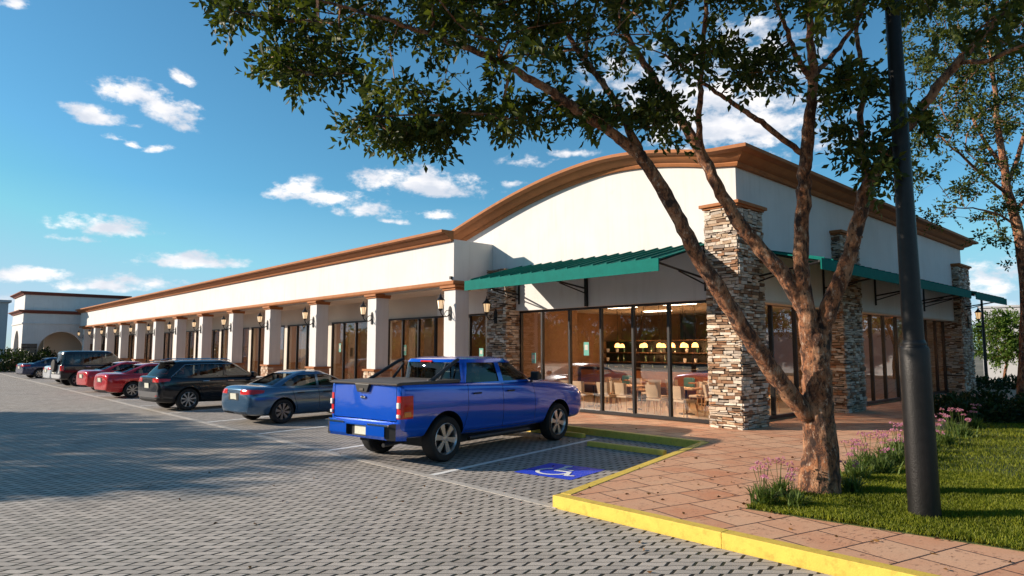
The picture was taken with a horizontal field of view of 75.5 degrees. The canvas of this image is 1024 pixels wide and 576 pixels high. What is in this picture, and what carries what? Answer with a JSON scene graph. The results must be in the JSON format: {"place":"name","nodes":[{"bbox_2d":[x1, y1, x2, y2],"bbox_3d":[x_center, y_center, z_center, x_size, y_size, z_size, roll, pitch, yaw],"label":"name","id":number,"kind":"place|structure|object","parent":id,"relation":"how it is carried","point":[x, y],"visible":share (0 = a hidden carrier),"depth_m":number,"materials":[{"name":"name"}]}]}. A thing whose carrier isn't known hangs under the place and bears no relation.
{"place":"outdoors","nodes":[
{"label":"outdoors","id":0,"kind":"place"},
{"bbox_2d":[0,300,11,359],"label":"building","id":1,"kind":"structure","parent":0,"point":[4,304],"depth_m":87.54,"materials":[{"name":"white paint"}]},
{"bbox_2d":[0,371,684,503],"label":"parking bays","id":2,"kind":"object","parent":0,"point":[504,476],"depth_m":13.27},
{"bbox_2d":[16,357,56,377],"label":"saloon car","id":3,"kind":"object","parent":2,"relation":"on","point":[32,369],"visible":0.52,"depth_m":46.09,"materials":[{"name":"blue paint"}]},
{"bbox_2d":[43,366,60,382],"bbox_3d":[-26.061,5.090,40.859,2.120,1.440,4.644,-5,-7,41],"label":"hatchback","id":4,"kind":"object","parent":2,"relation":"on","point":[46,372],"visible":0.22,"depth_m":38.97,"materials":[{"name":"silver metal"}]},
{"bbox_2d":[51,351,123,385],"bbox_3d":[-23.525,4.558,37.832,2.240,1.945,4.735,-5,-7,41],"label":"off roader","id":5,"kind":"object","parent":2,"relation":"on","point":[66,366],"visible":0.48,"depth_m":36.33,"materials":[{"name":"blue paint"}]},
{"bbox_2d":[56,354,63,362],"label":"rear window","id":6,"kind":"structure","parent":5,"relation":"in","point":[60,357],"depth_m":36.13,"materials":[{"name":"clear glass"}]},
{"bbox_2d":[63,353,120,362],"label":"side window","id":7,"kind":"structure","parent":5,"relation":"in","point":[73,358],"depth_m":36.82,"materials":[{"name":"black glass"}]},
{"bbox_2d":[76,361,141,390],"bbox_3d":[-18.928,4.375,33.080,2.120,1.440,4.644,-4,-7,40],"label":"saloon car","id":8,"kind":"object","parent":2,"relation":"on","point":[84,378],"visible":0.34,"depth_m":31.50,"materials":[{"name":"red paint"}]},
{"bbox_2d":[94,363,159,397],"bbox_3d":[-15.713,4.030,29.326,2.120,1.440,4.644,-4,-7,40],"label":"saloon car","id":9,"kind":"object","parent":2,"relation":"on","point":[124,381],"visible":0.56,"depth_m":27.69,"materials":[{"name":"red paint"}]},
{"bbox_2d":[138,358,262,409],"bbox_3d":[-10.622,3.381,23.758,2.200,1.714,4.708,-4,-7,40],"label":"estate car","id":10,"kind":"object","parent":2,"relation":"on","point":[185,383],"visible":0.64,"depth_m":22.35,"materials":[{"name":"black paint"}]},
{"bbox_2d":[221,369,337,423],"bbox_3d":[-6.121,3.157,19.822,2.120,1.440,4.644,-4,-7,40],"label":"saloon car","id":11,"kind":"object","parent":2,"relation":"on","point":[282,396],"visible":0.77,"depth_m":18.45,"materials":[{"name":"blue paint"}]},
{"bbox_2d":[259,426,325,433],"bbox_3d":[-4.498,3.723,18.161,0.120,0.001,5.476,-4,-7,36],"label":"parking line","id":12,"kind":"object","parent":2,"relation":"on","point":[290,430],"visible":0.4,"depth_m":16.64,"materials":[{"name":"white paint"}]},
{"bbox_2d":[325,356,580,461],"bbox_3d":[-0.906,2.395,14.049,2.340,1.900,6.013,-4,-7,38],"label":"pickup truck","id":13,"kind":"object","parent":2,"relation":"on","point":[438,408],"visible":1,"depth_m":12.55,"materials":[{"name":"blue paint"}]},
{"bbox_2d":[429,438,596,474],"bbox_3d":[0.324,3.246,12.971,0.120,0.001,5.476,-4,-7,36],"label":"parking line","id":14,"kind":"object","parent":2,"relation":"on","point":[509,457],"visible":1,"depth_m":12.39,"materials":[{"name":"white paint"}]},
{"bbox_2d":[526,429,585,437],"bbox_3d":[0.964,3.475,15.966,1.950,0.100,0.146,-5,-7,44],"label":"wheel stop","id":15,"kind":"object","parent":2,"relation":"on","point":[575,434],"visible":0.45,"depth_m":15.47,"materials":[{"name":"yellow paint"}]},
{"bbox_2d":[515,463,604,479],"bbox_3d":[0.811,3.074,11.141,1.120,0.006,1.120,-4,-7,37],"label":"wheelchair symbol","id":16,"kind":"object","parent":2,"relation":"on","point":[564,471],"visible":1,"depth_m":11.08,"materials":[{"name":"blue paint"}]},
{"bbox_2d":[587,441,666,455],"bbox_3d":[2.294,3.241,13.420,1.850,0.100,0.147,-5,-7,44],"label":"wheel stop","id":17,"kind":"object","parent":2,"relation":"on","point":[653,451],"visible":0.86,"depth_m":13.31,"materials":[{"name":"yellow paint"}]},
{"bbox_2d":[0,374,831,575],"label":"parking lot","id":18,"kind":"structure","parent":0,"point":[71,462],"depth_m":8.12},
{"bbox_2d":[120,428,1010,572],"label":"fallen leaves","id":19,"kind":"object","parent":18,"relation":"on","point":[876,540],"visible":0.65,"depth_m":8.31,"materials":[{"name":"brown plant"}]},
{"bbox_2d":[5,349,1007,421],"bbox_3d":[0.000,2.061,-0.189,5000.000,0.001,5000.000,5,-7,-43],"label":"ground","id":20,"kind":"structure","parent":0,"point":[979,368],"depth_m":73.56,"materials":[{"name":"grey"}]},
{"bbox_2d":[0,346,31,371],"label":"hedge bush","id":21,"kind":"object","parent":20,"relation":"on","point":[5,356],"visible":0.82,"depth_m":59.10,"materials":[{"name":"green plant"}]},
{"bbox_2d":[1,348,37,370],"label":"hedge bush","id":22,"kind":"object","parent":20,"relation":"on","point":[31,358],"visible":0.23,"depth_m":62.45,"materials":[{"name":"green plant"}]},
{"bbox_2d":[34,346,56,360],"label":"hedge bush","id":23,"kind":"object","parent":20,"relation":"on","point":[45,353],"visible":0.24,"depth_m":63.63,"materials":[{"name":"green plant"}]},
{"bbox_2d":[8,291,131,359],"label":"corner tower block","id":24,"kind":"structure","parent":20,"relation":"on","point":[44,320],"depth_m":66.13,"materials":[{"name":"white paint"}]},
{"bbox_2d":[0,373,556,508],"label":"edging course","id":25,"kind":"object","parent":20,"relation":"on","point":[444,479],"visible":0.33,"depth_m":12.05,"materials":[{"name":"concrete"}]},
{"bbox_2d":[189,0,1023,494],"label":"shade tree","id":26,"kind":"object","parent":20,"relation":"on","point":[449,22],"visible":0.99,"depth_m":8.13,"materials":[{"name":"green plant"}]},
{"bbox_2d":[566,425,704,446],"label":"kerb","id":27,"kind":"structure","parent":20,"relation":"on","point":[667,440],"depth_m":14.82,"materials":[{"name":"yellow paint"}]},
{"bbox_2d":[562,441,708,494],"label":"kerb","id":28,"kind":"structure","parent":20,"relation":"on","point":[607,478],"depth_m":10.34,"materials":[{"name":"yellow paint"}]},
{"bbox_2d":[553,493,939,575],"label":"kerb","id":29,"kind":"structure","parent":20,"relation":"on","point":[818,560],"depth_m":6.74,"materials":[{"name":"yellow paint"}]},
{"bbox_2d":[883,0,1023,400],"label":"shade tree","id":30,"kind":"object","parent":20,"relation":"on","point":[971,72],"visible":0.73,"depth_m":19.03,"materials":[{"name":"green plant"}]},
{"bbox_2d":[972,306,1019,381],"bbox_3d":[28.889,3.366,39.231,3.651,4.602,3.797,5,-7,-43],"label":"tree","id":31,"kind":"object","parent":20,"relation":"on","point":[1005,353],"visible":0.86,"depth_m":38.77,"materials":[{"name":"green plant"}]},
{"bbox_2d":[0,0,1023,348],"label":"sky","id":32,"kind":"structure","parent":0,"point":[135,160],"materials":[{"name":"blue"}]},
{"bbox_2d":[568,383,1023,575],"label":"sidewalk","id":33,"kind":"structure","parent":0,"point":[679,493],"depth_m":8.97,"materials":[{"name":"tile"}]},
{"bbox_2d":[75,142,1006,429],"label":"shopping building","id":34,"kind":"structure","parent":33,"relation":"on","point":[559,268],"depth_m":22.13,"materials":[{"name":"white paint"}]},
{"bbox_2d":[101,336,105,350],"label":"shop window","id":35,"kind":"structure","parent":34,"relation":"in","point":[103,338],"depth_m":66.53,"materials":[{"name":"brown glass"}]},
{"bbox_2d":[114,335,118,356],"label":"shop window","id":36,"kind":"structure","parent":34,"relation":"in","point":[116,338],"depth_m":62.58,"materials":[{"name":"brown glass"}]},
{"bbox_2d":[128,334,134,360],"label":"shop window","id":37,"kind":"structure","parent":34,"relation":"in","point":[131,342],"depth_m":58.48,"materials":[{"name":"brown glass"}]},
{"bbox_2d":[144,333,152,362],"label":"shop window","id":38,"kind":"structure","parent":34,"relation":"in","point":[148,337],"depth_m":54.56,"materials":[{"name":"brown glass"}]},
{"bbox_2d":[163,332,172,360],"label":"shop window","id":39,"kind":"structure","parent":34,"relation":"in","point":[168,336],"depth_m":50.54,"materials":[{"name":"brown glass"}]},
{"bbox_2d":[185,331,194,357],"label":"shop window","id":40,"kind":"structure","parent":34,"relation":"in","point":[189,347],"depth_m":46.86,"materials":[{"name":"brown glass"}]},
{"bbox_2d":[192,318,200,332],"bbox_3d":[-18.871,2.247,39.541,0.550,0.900,0.300,5,-7,-43],"label":"wall lantern","id":41,"kind":"object","parent":34,"relation":"attached to","point":[193,323],"depth_m":39.44,"materials":[{"name":"black metal"}]},
{"bbox_2d":[195,329,219,359],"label":"shop window","id":42,"kind":"structure","parent":34,"relation":"in","point":[213,343],"depth_m":43.40,"materials":[{"name":"brown metal"}]},
{"bbox_2d":[221,316,230,331],"bbox_3d":[-15.544,1.918,35.959,0.550,0.900,0.300,5,-7,-43],"label":"wall lantern","id":43,"kind":"object","parent":34,"relation":"attached to","point":[223,320],"depth_m":35.85,"materials":[{"name":"black metal"}]},
{"bbox_2d":[220,328,248,370],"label":"shop window","id":44,"kind":"structure","parent":34,"relation":"in","point":[222,330],"depth_m":41.43,"materials":[{"name":"brown metal"}]},
{"bbox_2d":[257,313,267,329],"bbox_3d":[-12.217,1.589,32.377,0.550,0.900,0.300,5,-7,-43],"label":"wall lantern","id":45,"kind":"object","parent":34,"relation":"attached to","point":[259,316],"depth_m":32.28,"materials":[{"name":"black metal"}]},
{"bbox_2d":[250,325,284,375],"bbox_3d":[-13.682,3.715,36.990,0.120,3.130,4.520,5,-7,-43],"label":"shop window","id":46,"kind":"structure","parent":34,"relation":"in","point":[252,328],"depth_m":37.87,"materials":[{"name":"brown metal"}]},
{"bbox_2d":[286,324,327,369],"bbox_3d":[-10.354,3.386,33.408,0.120,3.130,4.520,5,-7,-43],"label":"shop window","id":47,"kind":"structure","parent":34,"relation":"in","point":[288,326],"depth_m":34.23,"materials":[{"name":"brown metal"}]},
{"bbox_2d":[302,307,313,326],"bbox_3d":[-8.889,1.260,28.795,0.550,0.900,0.300,5,-7,-43],"label":"wall lantern","id":48,"kind":"object","parent":34,"relation":"attached to","point":[305,312],"depth_m":28.69,"materials":[{"name":"black metal"}]},
{"bbox_2d":[330,320,366,378],"bbox_3d":[-7.027,3.057,29.826,0.120,3.130,4.520,5,-7,-43],"label":"shop window","id":49,"kind":"structure","parent":34,"relation":"in","point":[356,322],"depth_m":30.62,"materials":[{"name":"brown metal"}]},
{"bbox_2d":[360,301,372,323],"bbox_3d":[-5.562,0.931,25.213,0.550,0.900,0.300,5,-7,-43],"label":"wall lantern","id":50,"kind":"object","parent":34,"relation":"attached to","point":[363,306],"depth_m":25.11,"materials":[{"name":"black metal"}]},
{"bbox_2d":[388,316,443,376],"bbox_3d":[-3.700,2.728,26.244,0.120,3.130,4.520,5,-7,-43],"label":"shop window","id":51,"kind":"structure","parent":34,"relation":"in","point":[435,317],"depth_m":26.35,"materials":[{"name":"brown metal"}]},
{"bbox_2d":[436,293,451,319],"bbox_3d":[-2.235,0.602,21.631,0.550,0.900,0.300,5,-7,-43],"label":"wall lantern","id":52,"kind":"object","parent":34,"relation":"attached to","point":[440,300],"depth_m":21.54,"materials":[{"name":"black metal"}]},
{"bbox_2d":[468,313,487,355],"bbox_3d":[-1.269,2.487,23.627,0.120,3.130,2.600,5,-7,-43],"label":"shop window","id":53,"kind":"structure","parent":34,"relation":"in","point":[481,314],"depth_m":23.90,"materials":[{"name":"brown metal"}]},
{"bbox_2d":[482,296,496,323],"bbox_3d":[-0.740,0.719,21.818,0.550,0.900,0.300,5,-7,-43],"label":"wall lantern","id":54,"kind":"object","parent":34,"relation":"attached to","point":[486,303],"depth_m":21.71,"materials":[{"name":"black metal"}]},
{"bbox_2d":[573,381,594,408],"bbox_3d":[2.239,3.380,20.928,0.596,0.882,0.502,4,-7,-37],"label":"dining chair","id":55,"kind":"object","parent":34,"relation":"on","point":[579,385],"visible":0.68,"depth_m":20.70,"materials":[{"name":"beige wood"}]},
{"bbox_2d":[584,342,588,355],"bbox_3d":[2.235,1.828,19.897,0.007,0.400,0.200,5,-7,-43],"label":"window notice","id":56,"kind":"object","parent":34,"relation":"attached to","point":[586,348],"depth_m":19.89,"materials":[{"name":"teal"}]},
{"bbox_2d":[584,382,599,406],"bbox_3d":[2.701,3.527,21.884,0.760,0.760,0.900,5,-7,-43],"label":"dining table","id":57,"kind":"object","parent":34,"relation":"on","point":[590,383],"visible":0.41,"depth_m":21.83,"materials":[{"name":"brown wood"}]},
{"bbox_2d":[596,382,618,410],"bbox_3d":[2.889,3.315,20.227,0.502,0.882,0.596,-5,-7,43],"label":"dining chair","id":58,"kind":"object","parent":34,"relation":"on","point":[607,390],"visible":0.74,"depth_m":20.08,"materials":[{"name":"beige fabric"}]},
{"bbox_2d":[519,300,710,423],"bbox_3d":[2.751,2.089,19.299,0.120,3.130,7.240,5,-7,-43],"label":"shop window","id":59,"kind":"structure","parent":34,"relation":"in","point":[602,410],"depth_m":18.93,"materials":[{"name":"brown metal"}]},
{"bbox_2d":[609,380,621,408],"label":"dining chair","id":60,"kind":"object","parent":34,"relation":"on","point":[612,390],"visible":0.44,"depth_m":20.94,"materials":[{"name":"beige fabric"}]},
{"bbox_2d":[614,382,637,411],"bbox_3d":[3.401,3.285,19.897,0.596,0.882,0.502,4,-6,-35],"label":"dining chair","id":61,"kind":"object","parent":34,"relation":"on","point":[620,390],"visible":0.79,"depth_m":19.71,"materials":[{"name":"beige fabric"}]},
{"bbox_2d":[627,384,644,409],"bbox_3d":[3.821,3.416,20.678,0.760,0.760,0.900,5,-7,-43],"label":"dining table","id":62,"kind":"object","parent":34,"relation":"on","point":[630,385],"visible":0.39,"depth_m":20.46,"materials":[{"name":"brown wood"}]},
{"bbox_2d":[624,379,647,400],"bbox_3d":[4.663,3.730,24.098,0.760,0.760,0.900,5,-7,-43],"label":"dining table","id":63,"kind":"object","parent":34,"relation":"on","point":[643,380],"visible":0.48,"depth_m":24.04,"materials":[{"name":"brown wood"}]},
{"bbox_2d":[629,378,645,402],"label":"dining chair","id":64,"kind":"object","parent":34,"relation":"on","point":[639,381],"visible":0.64,"depth_m":22.82,"materials":[{"name":"beige wood"}]},
{"bbox_2d":[579,366,709,380],"bbox_3d":[5.839,3.743,26.147,0.760,1.110,8.000,5,-7,-43],"label":"bar counter","id":65,"kind":"object","parent":34,"relation":"on","point":[653,369],"visible":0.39,"depth_m":26.31,"materials":[{"name":"brown wood"}]},
{"bbox_2d":[640,380,661,407],"bbox_3d":[4.515,3.423,21.395,0.502,0.882,0.596,-5,-7,42],"label":"dining chair","id":66,"kind":"object","parent":34,"relation":"on","point":[658,383],"visible":0.38,"depth_m":21.47,"materials":[{"name":"beige wood"}]},
{"bbox_2d":[645,384,668,414],"bbox_3d":[4.110,3.188,18.841,0.502,0.882,0.596,-5,-7,42],"label":"dining chair","id":67,"kind":"object","parent":34,"relation":"on","point":[653,392],"visible":0.86,"depth_m":18.66,"materials":[{"name":"beige plastic"}]},
{"bbox_2d":[646,382,667,412],"bbox_3d":[4.394,3.287,19.915,0.596,0.882,0.502,-5,-7,42],"label":"dining chair","id":68,"kind":"object","parent":34,"relation":"on","point":[655,383],"visible":0.3,"depth_m":19.85,"materials":[{"name":"beige fabric"}]},
{"bbox_2d":[665,379,684,405],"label":"dining chair","id":69,"kind":"object","parent":34,"relation":"on","point":[675,382],"visible":0.32,"depth_m":21.89,"materials":[{"name":"beige wood"}]},
{"bbox_2d":[581,369,769,405],"bbox_3d":[5.546,3.663,24.787,0.620,1.020,8.200,5,-7,-43],"label":"banquette","id":70,"kind":"object","parent":34,"relation":"on","point":[590,375],"visible":0.2,"depth_m":25.31,"materials":[{"name":"brown wood"}]},
{"bbox_2d":[622,375,631,383],"bbox_3d":[4.525,3.637,26.031,0.140,0.400,0.440,5,-7,-43],"label":"cushion","id":71,"kind":"object","parent":70,"relation":"on","point":[625,377],"visible":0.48,"depth_m":25.98,"materials":[{"name":"teal fabric"}]},
{"bbox_2d":[684,377,694,386],"bbox_3d":[6.427,3.449,23.984,0.140,0.400,0.440,5,-7,-43],"label":"cushion","id":72,"kind":"object","parent":70,"relation":"on","point":[687,381],"visible":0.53,"depth_m":23.93,"materials":[{"name":"teal fabric"}]},
{"bbox_2d":[666,387,702,414],"bbox_3d":[5.075,3.285,19.255,0.760,0.760,0.900,5,-7,-43],"label":"dining table","id":73,"kind":"object","parent":34,"relation":"on","point":[686,395],"visible":0.56,"depth_m":19.21,"materials":[{"name":"brown wood"}]},
{"bbox_2d":[673,386,698,418],"bbox_3d":[4.707,3.123,18.128,0.596,0.882,0.502,2,-6,-23],"label":"dining chair","id":74,"kind":"object","parent":34,"relation":"on","point":[678,394],"visible":0.91,"depth_m":17.97,"materials":[{"name":"beige fabric"}]},
{"bbox_2d":[604,339,769,392],"bbox_3d":[6.833,3.261,27.183,0.400,2.260,7.900,5,-7,-43],"label":"back bar","id":75,"kind":"object","parent":34,"relation":"on","point":[679,355],"visible":0.37,"depth_m":28.00,"materials":[{"name":"brown wood"}]},
{"bbox_2d":[688,382,709,412],"bbox_3d":[5.705,3.298,20.042,0.596,0.882,0.502,5,-7,-41],"label":"dining chair","id":76,"kind":"object","parent":34,"relation":"on","point":[699,392],"visible":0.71,"depth_m":20.21,"materials":[{"name":"beige fabric"}]},
{"bbox_2d":[703,384,710,415],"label":"dining chair","id":77,"kind":"object","parent":34,"relation":"on","point":[706,390],"visible":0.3,"depth_m":18.71,"materials":[{"name":"beige fabric"}]},
{"bbox_2d":[767,389,779,411],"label":"dining chair","id":78,"kind":"object","parent":34,"relation":"on","point":[777,393],"visible":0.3,"depth_m":19.66,"materials":[{"name":"beige fabric"}]},
{"bbox_2d":[765,305,817,419],"bbox_3d":[7.680,2.023,18.576,4.750,3.130,0.120,5,-7,-43],"label":"shop window","id":79,"kind":"structure","parent":34,"relation":"in","point":[773,415],"depth_m":18.15,"materials":[{"name":"brown metal"}]},
{"bbox_2d":[862,314,947,404],"bbox_3d":[14.727,2.619,25.068,11.350,3.130,0.120,5,-7,-43],"label":"shop window","id":80,"kind":"structure","parent":34,"relation":"in","point":[934,334],"depth_m":25.27,"materials":[{"name":"brown metal"}]},
{"bbox_2d":[967,307,981,327],"bbox_3d":[20.243,1.272,28.927,0.300,0.900,0.550,5,-7,-43],"label":"wall lantern","id":81,"kind":"object","parent":34,"relation":"attached to","point":[977,312],"depth_m":28.82,"materials":[{"name":"black metal"}]},
{"bbox_2d":[933,391,989,419],"bbox_3d":[12.304,3.290,18.438,2.335,0.887,1.944,5,-7,-43],"label":"shrub","id":82,"kind":"object","parent":33,"relation":"on","point":[945,399],"visible":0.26,"depth_m":18.37,"materials":[{"name":"green plant"}]},
{"bbox_2d":[976,300,990,387],"bbox_3d":[23.479,2.628,32.980,0.400,4.600,0.483,5,-7,-43],"label":"pole","id":83,"kind":"object","parent":33,"relation":"on","point":[984,345],"visible":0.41,"depth_m":32.90,"materials":[{"name":"black metal"}]},
{"bbox_2d":[975,374,1004,389],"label":"shrub","id":84,"kind":"object","parent":33,"relation":"on","point":[983,380],"visible":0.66,"depth_m":30.72,"materials":[{"name":"green plant"}]},
{"bbox_2d":[959,386,1023,406],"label":"shrub","id":85,"kind":"object","parent":33,"relation":"on","point":[996,397],"visible":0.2,"depth_m":19.00,"materials":[{"name":"green plant"}]},
{"bbox_2d":[988,373,1016,389],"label":"shrub","id":86,"kind":"object","parent":33,"relation":"on","point":[1007,385],"visible":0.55,"depth_m":31.45,"materials":[{"name":"green plant"}]},
{"bbox_2d":[745,415,1023,551],"bbox_3d":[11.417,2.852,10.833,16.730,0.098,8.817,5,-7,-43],"label":"grass","id":87,"kind":"structure","parent":0,"point":[980,495],"depth_m":8.12,"materials":[{"name":"green plant"}]},
{"bbox_2d":[743,461,784,504],"bbox_3d":[2.977,2.380,8.029,0.682,0.520,0.594,5,-7,-43],"label":"flowering clump","id":88,"kind":"object","parent":87,"relation":"on","point":[761,495],"visible":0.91,"depth_m":8.02,"materials":[{"name":"green plant"}]},
{"bbox_2d":[758,456,802,498],"bbox_3d":[3.416,2.409,8.345,0.594,0.520,0.682,3,-6,-27],"label":"flowering clump","id":89,"kind":"object","parent":87,"relation":"on","point":[777,484],"visible":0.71,"depth_m":8.41,"materials":[{"name":"green plant"}]},
{"bbox_2d":[779,472,818,508],"bbox_3d":[3.398,2.412,7.855,0.578,0.426,0.508,3,-6,-28],"label":"flowering clump","id":90,"kind":"object","parent":87,"relation":"on","point":[798,499],"visible":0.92,"depth_m":7.87,"materials":[{"name":"green plant"}]},
{"bbox_2d":[840,460,872,492],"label":"flowering clump","id":91,"kind":"object","parent":87,"relation":"on","point":[849,486],"visible":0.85,"depth_m":8.67,"materials":[{"name":"green plant"}]},
{"bbox_2d":[840,439,872,472],"bbox_3d":[5.210,2.558,9.959,0.594,0.520,0.682,4,-7,-39],"label":"flowering clump","id":92,"kind":"object","parent":87,"relation":"on","point":[848,462],"visible":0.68,"depth_m":10.03,"materials":[{"name":"green plant"}]},
{"bbox_2d":[840,442,877,479],"bbox_3d":[4.954,2.500,9.524,0.598,0.555,0.689,-4,-6,35],"label":"flowering clump","id":93,"kind":"object","parent":87,"relation":"on","point":[860,471],"visible":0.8,"depth_m":9.47,"materials":[{"name":"green plant"}]},
{"bbox_2d":[846,431,883,466],"bbox_3d":[5.744,2.602,10.723,0.653,0.572,0.751,1,-5,-9],"label":"flowering clump","id":94,"kind":"object","parent":87,"relation":"on","point":[869,458],"visible":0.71,"depth_m":10.60,"materials":[{"name":"green plant"}]},
{"bbox_2d":[870,430,896,459],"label":"flowering clump","id":95,"kind":"object","parent":87,"relation":"on","point":[885,446],"visible":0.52,"depth_m":11.21,"materials":[{"name":"green plant"}]},
{"bbox_2d":[865,435,903,473],"bbox_3d":[5.657,2.535,10.052,0.724,0.583,0.628,2,-6,-24],"label":"flowering clump","id":96,"kind":"object","parent":87,"relation":"on","point":[884,465],"visible":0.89,"depth_m":10.00,"materials":[{"name":"green plant"}]},
{"bbox_2d":[879,422,903,454],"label":"flowering clump","id":97,"kind":"object","parent":87,"relation":"on","point":[896,442],"visible":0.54,"depth_m":11.98,"materials":[{"name":"green plant"}]},
{"bbox_2d":[880,429,904,463],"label":"flowering clump","id":98,"kind":"object","parent":87,"relation":"on","point":[897,458],"visible":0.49,"depth_m":10.71,"materials":[{"name":"green plant"}]},
{"bbox_2d":[885,0,941,518],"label":"lamp post","id":99,"kind":"object","parent":87,"relation":"on","point":[921,465],"visible":0.86,"depth_m":7.56,"materials":[{"name":"black metal"}]},
{"bbox_2d":[936,429,946,452],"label":"flowering clump","id":100,"kind":"object","parent":87,"relation":"on","point":[938,447],"visible":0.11,"depth_m":11.97,"materials":[{"name":"green plant"}]},
{"bbox_2d":[935,414,954,437],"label":"flowering clump","id":101,"kind":"object","parent":87,"relation":"on","point":[939,427],"visible":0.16,"depth_m":13.68,"materials":[{"name":"green plant"}]},
{"bbox_2d":[935,414,957,445],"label":"flowering clump","id":102,"kind":"object","parent":87,"relation":"on","point":[947,439],"visible":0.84,"depth_m":12.94,"materials":[{"name":"green plant"}]},
{"bbox_2d":[935,407,961,433],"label":"flowering clump","id":103,"kind":"object","parent":87,"relation":"on","point":[950,424],"visible":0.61,"depth_m":15.02,"materials":[{"name":"green plant"}]},
{"bbox_2d":[948,409,978,438],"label":"flowering clump","id":104,"kind":"object","parent":87,"relation":"on","point":[962,431],"visible":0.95,"depth_m":14.07,"materials":[{"name":"green plant"}]},
{"bbox_2d":[960,404,988,428],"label":"flowering clump","id":105,"kind":"object","parent":87,"relation":"on","point":[974,423],"visible":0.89,"depth_m":15.60,"materials":[{"name":"green plant"}]},
{"bbox_2d":[936,397,1023,424],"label":"shrub","id":106,"kind":"object","parent":87,"relation":"on","point":[998,412],"visible":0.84,"depth_m":17.02,"materials":[{"name":"green plant"}]},
{"bbox_2d":[1004,396,1023,420],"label":"shrub","id":107,"kind":"object","parent":87,"relation":"on","point":[1020,403],"visible":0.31,"depth_m":17.63,"materials":[{"name":"green plant"}]},
{"bbox_2d":[978,305,1019,380],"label":"boundary wall","id":108,"kind":"structure","parent":0,"point":[1012,368],"depth_m":42.43,"materials":[{"name":"white paint"}]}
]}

